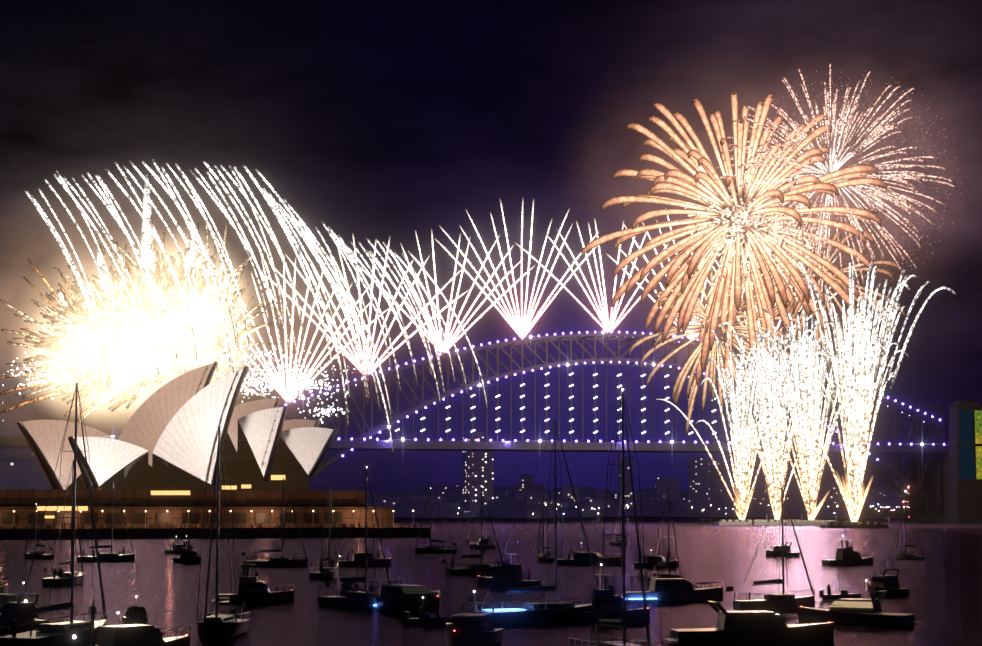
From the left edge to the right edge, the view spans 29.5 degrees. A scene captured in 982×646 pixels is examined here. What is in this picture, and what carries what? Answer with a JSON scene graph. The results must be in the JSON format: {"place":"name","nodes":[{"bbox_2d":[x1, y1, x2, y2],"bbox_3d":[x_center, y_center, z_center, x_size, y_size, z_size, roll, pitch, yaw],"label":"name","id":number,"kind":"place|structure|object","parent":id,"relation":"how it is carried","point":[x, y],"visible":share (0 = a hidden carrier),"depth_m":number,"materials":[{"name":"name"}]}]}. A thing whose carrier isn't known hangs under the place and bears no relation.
{"place":"outdoors","nodes":[
{"label":"outdoors","id":0,"kind":"place"},
{"bbox_2d":[0,400,51,489],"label":"the rocks city blocks","id":1,"kind":"structure","parent":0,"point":[21,473],"depth_m":1239.47,"materials":[{"name":"grey"}]},
{"bbox_2d":[22,364,315,489],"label":"roof shells","id":2,"kind":"object","parent":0,"point":[151,418],"visible":0.44,"depth_m":746.38},
{"bbox_2d":[73,369,333,486],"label":"roof shells","id":3,"kind":"object","parent":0,"point":[186,441],"visible":0.81,"depth_m":708.59},
{"bbox_2d":[0,64,962,521],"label":"fireworks","id":4,"kind":"object","parent":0,"point":[152,320],"visible":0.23,"depth_m":1153.27,"materials":[{"name":"white"}]},
{"bbox_2d":[132,375,179,395],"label":"burst glow","id":5,"kind":"object","parent":4,"relation":"attached to","point":[151,391],"depth_m":885.28,"materials":[{"name":"white"}]},
{"bbox_2d":[0,516,981,645],"bbox_3d":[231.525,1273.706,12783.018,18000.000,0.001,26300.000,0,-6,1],"label":"harbour water","id":6,"kind":"structure","parent":0,"point":[942,583],"depth_m":294.01,"materials":[{"name":"liquid"}]},
{"bbox_2d":[0,580,8,592],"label":"motor cruiser","id":7,"kind":"object","parent":6,"relation":"on","point":[5,588],"visible":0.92,"depth_m":227.09,"materials":[{"name":"grey"}]},
{"bbox_2d":[0,585,40,618],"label":"motor cruiser","id":8,"kind":"object","parent":6,"relation":"on","point":[12,597],"visible":0.35,"depth_m":181.05,"materials":[{"name":"grey"}]},
{"bbox_2d":[0,582,49,630],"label":"motor cruiser","id":9,"kind":"object","parent":6,"relation":"on","point":[9,611],"visible":0.69,"depth_m":165.69,"materials":[{"name":"grey"}]},
{"bbox_2d":[24,505,53,558],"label":"sailing yacht","id":10,"kind":"object","parent":6,"relation":"on","point":[39,554],"visible":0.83,"depth_m":393.13,"materials":[{"name":"grey"}]},
{"bbox_2d":[0,383,106,645],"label":"sailing yacht","id":11,"kind":"object","parent":6,"relation":"on","point":[56,634],"visible":0.96,"depth_m":146.64,"materials":[{"name":"grey"}]},
{"bbox_2d":[42,459,83,585],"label":"sailing yacht","id":12,"kind":"object","parent":6,"relation":"on","point":[61,578],"visible":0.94,"depth_m":262.76,"materials":[{"name":"grey"}]},
{"bbox_2d":[75,481,134,561],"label":"sailing yacht","id":13,"kind":"object","parent":6,"relation":"on","point":[111,556],"visible":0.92,"depth_m":374.27,"materials":[{"name":"grey"}]},
{"bbox_2d":[72,612,190,645],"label":"motor cruiser","id":14,"kind":"object","parent":6,"relation":"on","point":[131,635],"visible":1,"depth_m":132.45,"materials":[{"name":"grey"}]},
{"bbox_2d":[122,596,148,624],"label":"cabin","id":15,"kind":"object","parent":6,"relation":"on","point":[136,615],"visible":0.85,"depth_m":174.60,"materials":[{"name":"grey"}]},
{"bbox_2d":[163,536,186,553],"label":"motor cruiser","id":16,"kind":"object","parent":6,"relation":"on","point":[176,548],"visible":0.6,"depth_m":438.73,"materials":[{"name":"grey"}]},
{"bbox_2d":[172,535,200,562],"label":"motor cruiser","id":17,"kind":"object","parent":6,"relation":"on","point":[187,554],"visible":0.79,"depth_m":364.50,"materials":[{"name":"grey"}]},
{"bbox_2d":[0,489,429,539],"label":"opera podium","id":18,"kind":"object","parent":6,"relation":"on","point":[23,503],"visible":0.8,"depth_m":661.74,"materials":[{"name":"stone"}]},
{"bbox_2d":[17,361,319,489],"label":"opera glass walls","id":19,"kind":"structure","parent":18,"relation":"on","point":[230,453],"depth_m":752.68,"materials":[{"name":"brown glass"}]},
{"bbox_2d":[68,366,337,489],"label":"opera glass walls","id":20,"kind":"structure","parent":18,"relation":"on","point":[133,475],"depth_m":708.76,"materials":[{"name":"brown glass"}]},
{"bbox_2d":[196,426,249,640],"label":"sailing yacht","id":21,"kind":"object","parent":6,"relation":"on","point":[216,626],"visible":1,"depth_m":157.26,"materials":[{"name":"grey"}]},
{"bbox_2d":[212,556,293,602],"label":"motor cruiser","id":22,"kind":"object","parent":6,"relation":"on","point":[252,589],"visible":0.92,"depth_m":212.60,"materials":[{"name":"grey"}]},
{"bbox_2d":[242,478,307,566],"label":"sailing yacht","id":23,"kind":"object","parent":6,"relation":"on","point":[283,561],"visible":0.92,"depth_m":341.21,"materials":[{"name":"grey"}]},
{"bbox_2d":[309,485,337,579],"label":"sailing yacht","id":24,"kind":"object","parent":6,"relation":"on","point":[324,573],"visible":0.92,"depth_m":286.02,"materials":[{"name":"grey"}]},
{"bbox_2d":[340,582,360,593],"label":"runabout","id":25,"kind":"object","parent":6,"relation":"on","point":[346,585],"visible":0.48,"depth_m":236.91,"materials":[{"name":"grey"}]},
{"bbox_2d":[318,466,390,608],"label":"sailing yacht","id":26,"kind":"object","parent":6,"relation":"on","point":[356,599],"visible":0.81,"depth_m":203.54,"materials":[{"name":"grey"}]},
{"bbox_2d":[335,548,390,565],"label":"motor cruiser","id":27,"kind":"object","parent":6,"relation":"on","point":[371,560],"visible":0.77,"depth_m":345.08,"materials":[{"name":"grey"}]},
{"bbox_2d":[367,576,439,612],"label":"motor cruiser","id":28,"kind":"object","parent":6,"relation":"on","point":[403,597],"visible":0.79,"depth_m":197.23,"materials":[{"name":"grey"}]},
{"bbox_2d":[403,597,445,624],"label":"runabout","id":29,"kind":"object","parent":6,"relation":"on","point":[429,618],"visible":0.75,"depth_m":173.18,"materials":[{"name":"grey"}]},
{"bbox_2d":[415,489,456,553],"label":"sailing yacht","id":30,"kind":"object","parent":6,"relation":"on","point":[432,549],"visible":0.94,"depth_m":439.77,"materials":[{"name":"grey"}]},
{"bbox_2d":[441,486,502,574],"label":"sailing yacht","id":31,"kind":"object","parent":6,"relation":"on","point":[473,568],"visible":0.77,"depth_m":301.98,"materials":[{"name":"grey"}]},
{"bbox_2d":[0,333,948,511],"bbox_3d":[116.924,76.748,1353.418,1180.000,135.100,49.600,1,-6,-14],"label":"arch bridge","id":32,"kind":"structure","parent":6,"relation":"on","point":[341,447],"depth_m":1330.27,"materials":[{"name":"metal"}]},
{"bbox_2d":[111,331,944,460],"bbox_3d":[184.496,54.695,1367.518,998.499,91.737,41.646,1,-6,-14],"label":"harbour bridge lamps","id":33,"kind":"object","parent":32,"relation":"attached to","point":[567,364],"visible":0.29,"depth_m":1321.77,"materials":[{"name":"white glass"}]},
{"bbox_2d":[445,591,503,645],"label":"motor cruiser","id":34,"kind":"object","parent":6,"relation":"on","point":[470,629],"visible":1,"depth_m":144.66,"materials":[{"name":"grey"}]},
{"bbox_2d":[470,536,496,548],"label":"motor cruiser","id":35,"kind":"object","parent":6,"relation":"on","point":[475,546],"visible":0.79,"depth_m":491.39,"materials":[{"name":"grey"}]},
{"bbox_2d":[477,547,542,587],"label":"motor cruiser","id":36,"kind":"object","parent":6,"relation":"on","point":[507,575],"visible":0.88,"depth_m":253.77,"materials":[{"name":"grey"}]},
{"bbox_2d":[467,421,600,623],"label":"sailing yacht","id":37,"kind":"object","parent":6,"relation":"on","point":[546,612],"visible":0.75,"depth_m":177.61,"materials":[{"name":"grey"}]},
{"bbox_2d":[537,497,554,562],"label":"sailing yacht","id":38,"kind":"object","parent":6,"relation":"on","point":[546,557],"visible":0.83,"depth_m":373.13,"materials":[{"name":"grey"}]},
{"bbox_2d":[552,542,621,564],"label":"motor cruiser","id":39,"kind":"object","parent":6,"relation":"on","point":[581,558],"visible":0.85,"depth_m":350.67,"materials":[{"name":"grey"}]},
{"bbox_2d":[235,390,981,521],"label":"harbour bridge pylons","id":40,"kind":"object","parent":6,"relation":"on","point":[961,500],"visible":0.31,"depth_m":1383.20,"materials":[{"name":"grey stone"}]},
{"bbox_2d":[960,410,981,478],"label":"pylon projection banner","id":41,"kind":"object","parent":40,"relation":"attached to","point":[966,437],"visible":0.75,"depth_m":1374.00,"materials":[{"name":"teal"}]},
{"bbox_2d":[569,564,649,622],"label":"motor cruiser","id":42,"kind":"object","parent":6,"relation":"on","point":[611,605],"visible":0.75,"depth_m":176.75,"materials":[{"name":"grey"}]},
{"bbox_2d":[568,388,653,645],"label":"sailing yacht","id":43,"kind":"object","parent":6,"relation":"on","point":[620,623],"visible":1,"depth_m":125.57,"materials":[{"name":"grey"}]},
{"bbox_2d":[610,499,627,545],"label":"sailing yacht","id":44,"kind":"object","parent":6,"relation":"on","point":[618,543],"visible":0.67,"depth_m":533.52,"materials":[{"name":"grey"}]},
{"bbox_2d":[632,550,677,567],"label":"motor cruiser","id":45,"kind":"object","parent":6,"relation":"on","point":[650,560],"visible":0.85,"depth_m":335.41,"materials":[{"name":"grey"}]},
{"bbox_2d":[646,488,680,583],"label":"sailing yacht","id":46,"kind":"object","parent":6,"relation":"on","point":[668,574],"visible":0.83,"depth_m":261.61,"materials":[{"name":"grey"}]},
{"bbox_2d":[621,571,722,601],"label":"motor cruiser","id":47,"kind":"object","parent":6,"relation":"on","point":[671,589],"visible":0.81,"depth_m":216.61,"materials":[{"name":"grey"}]},
{"bbox_2d":[713,520,762,524],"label":"fireworks barge","id":48,"kind":"object","parent":6,"relation":"on","point":[734,522],"visible":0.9,"depth_m":1141.71,"materials":[{"name":"grey metal"}]},
{"bbox_2d":[663,600,833,644],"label":"motor cruiser","id":49,"kind":"object","parent":6,"relation":"on","point":[748,627],"visible":0.98,"depth_m":148.61,"materials":[{"name":"grey"}]},
{"bbox_2d":[752,520,786,524],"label":"fireworks barge","id":50,"kind":"object","parent":6,"relation":"on","point":[770,522],"visible":0.48,"depth_m":1140.26,"materials":[{"name":"grey metal"}]},
{"bbox_2d":[726,487,814,610],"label":"sailing yacht","id":51,"kind":"object","parent":6,"relation":"on","point":[783,601],"visible":0.94,"depth_m":198.88,"materials":[{"name":"grey"}]},
{"bbox_2d":[766,542,800,556],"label":"motor cruiser","id":52,"kind":"object","parent":6,"relation":"on","point":[776,551],"visible":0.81,"depth_m":412.33,"materials":[{"name":"grey"}]},
{"bbox_2d":[781,520,836,525],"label":"barge","id":53,"kind":"object","parent":6,"relation":"on","point":[806,522],"visible":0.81,"depth_m":1101.49,"materials":[{"name":"grey metal"}]},
{"bbox_2d":[819,578,860,598],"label":"runabout","id":54,"kind":"object","parent":6,"relation":"on","point":[842,595],"visible":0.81,"depth_m":220.86,"materials":[{"name":"grey"}]},
{"bbox_2d":[820,535,872,565],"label":"motor cruiser","id":55,"kind":"object","parent":6,"relation":"on","point":[847,555],"visible":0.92,"depth_m":351.04,"materials":[{"name":"grey"}]},
{"bbox_2d":[820,522,888,527],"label":"barge","id":56,"kind":"object","parent":6,"relation":"on","point":[853,525],"visible":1,"depth_m":967.63,"materials":[{"name":"grey metal"}]},
{"bbox_2d":[798,579,919,626],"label":"motor cruiser","id":57,"kind":"object","parent":6,"relation":"on","point":[853,611],"visible":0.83,"depth_m":172.95,"materials":[{"name":"grey"}]},
{"bbox_2d":[867,562,909,596],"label":"motor cruiser","id":58,"kind":"object","parent":6,"relation":"on","point":[890,584],"visible":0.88,"depth_m":229.84,"materials":[{"name":"grey"}]},
{"bbox_2d":[895,501,924,559],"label":"sailing yacht","id":59,"kind":"object","parent":6,"relation":"on","point":[905,555],"visible":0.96,"depth_m":389.44,"materials":[{"name":"grey"}]},
{"bbox_2d":[0,0,981,491],"label":"sky","id":60,"kind":"structure","parent":0,"point":[372,119],"materials":[{"name":"black"}]},
{"bbox_2d":[330,486,909,518],"bbox_3d":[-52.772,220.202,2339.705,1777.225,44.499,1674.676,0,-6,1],"label":"shore land","id":61,"kind":"structure","parent":0,"point":[509,505],"depth_m":2065.66,"materials":[{"name":"grey"}]},
{"bbox_2d":[463,432,493,511],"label":"high-rise building","id":62,"kind":"structure","parent":61,"relation":"on","point":[478,469],"depth_m":1992.06,"materials":[{"name":"grey"}]},
{"bbox_2d":[337,456,909,508],"bbox_3d":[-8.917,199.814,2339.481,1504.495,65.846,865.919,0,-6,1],"label":"shore buildings","id":63,"kind":"structure","parent":61,"relation":"on","point":[705,483],"depth_m":2243.43,"materials":[{"name":"grey"}]}
]}

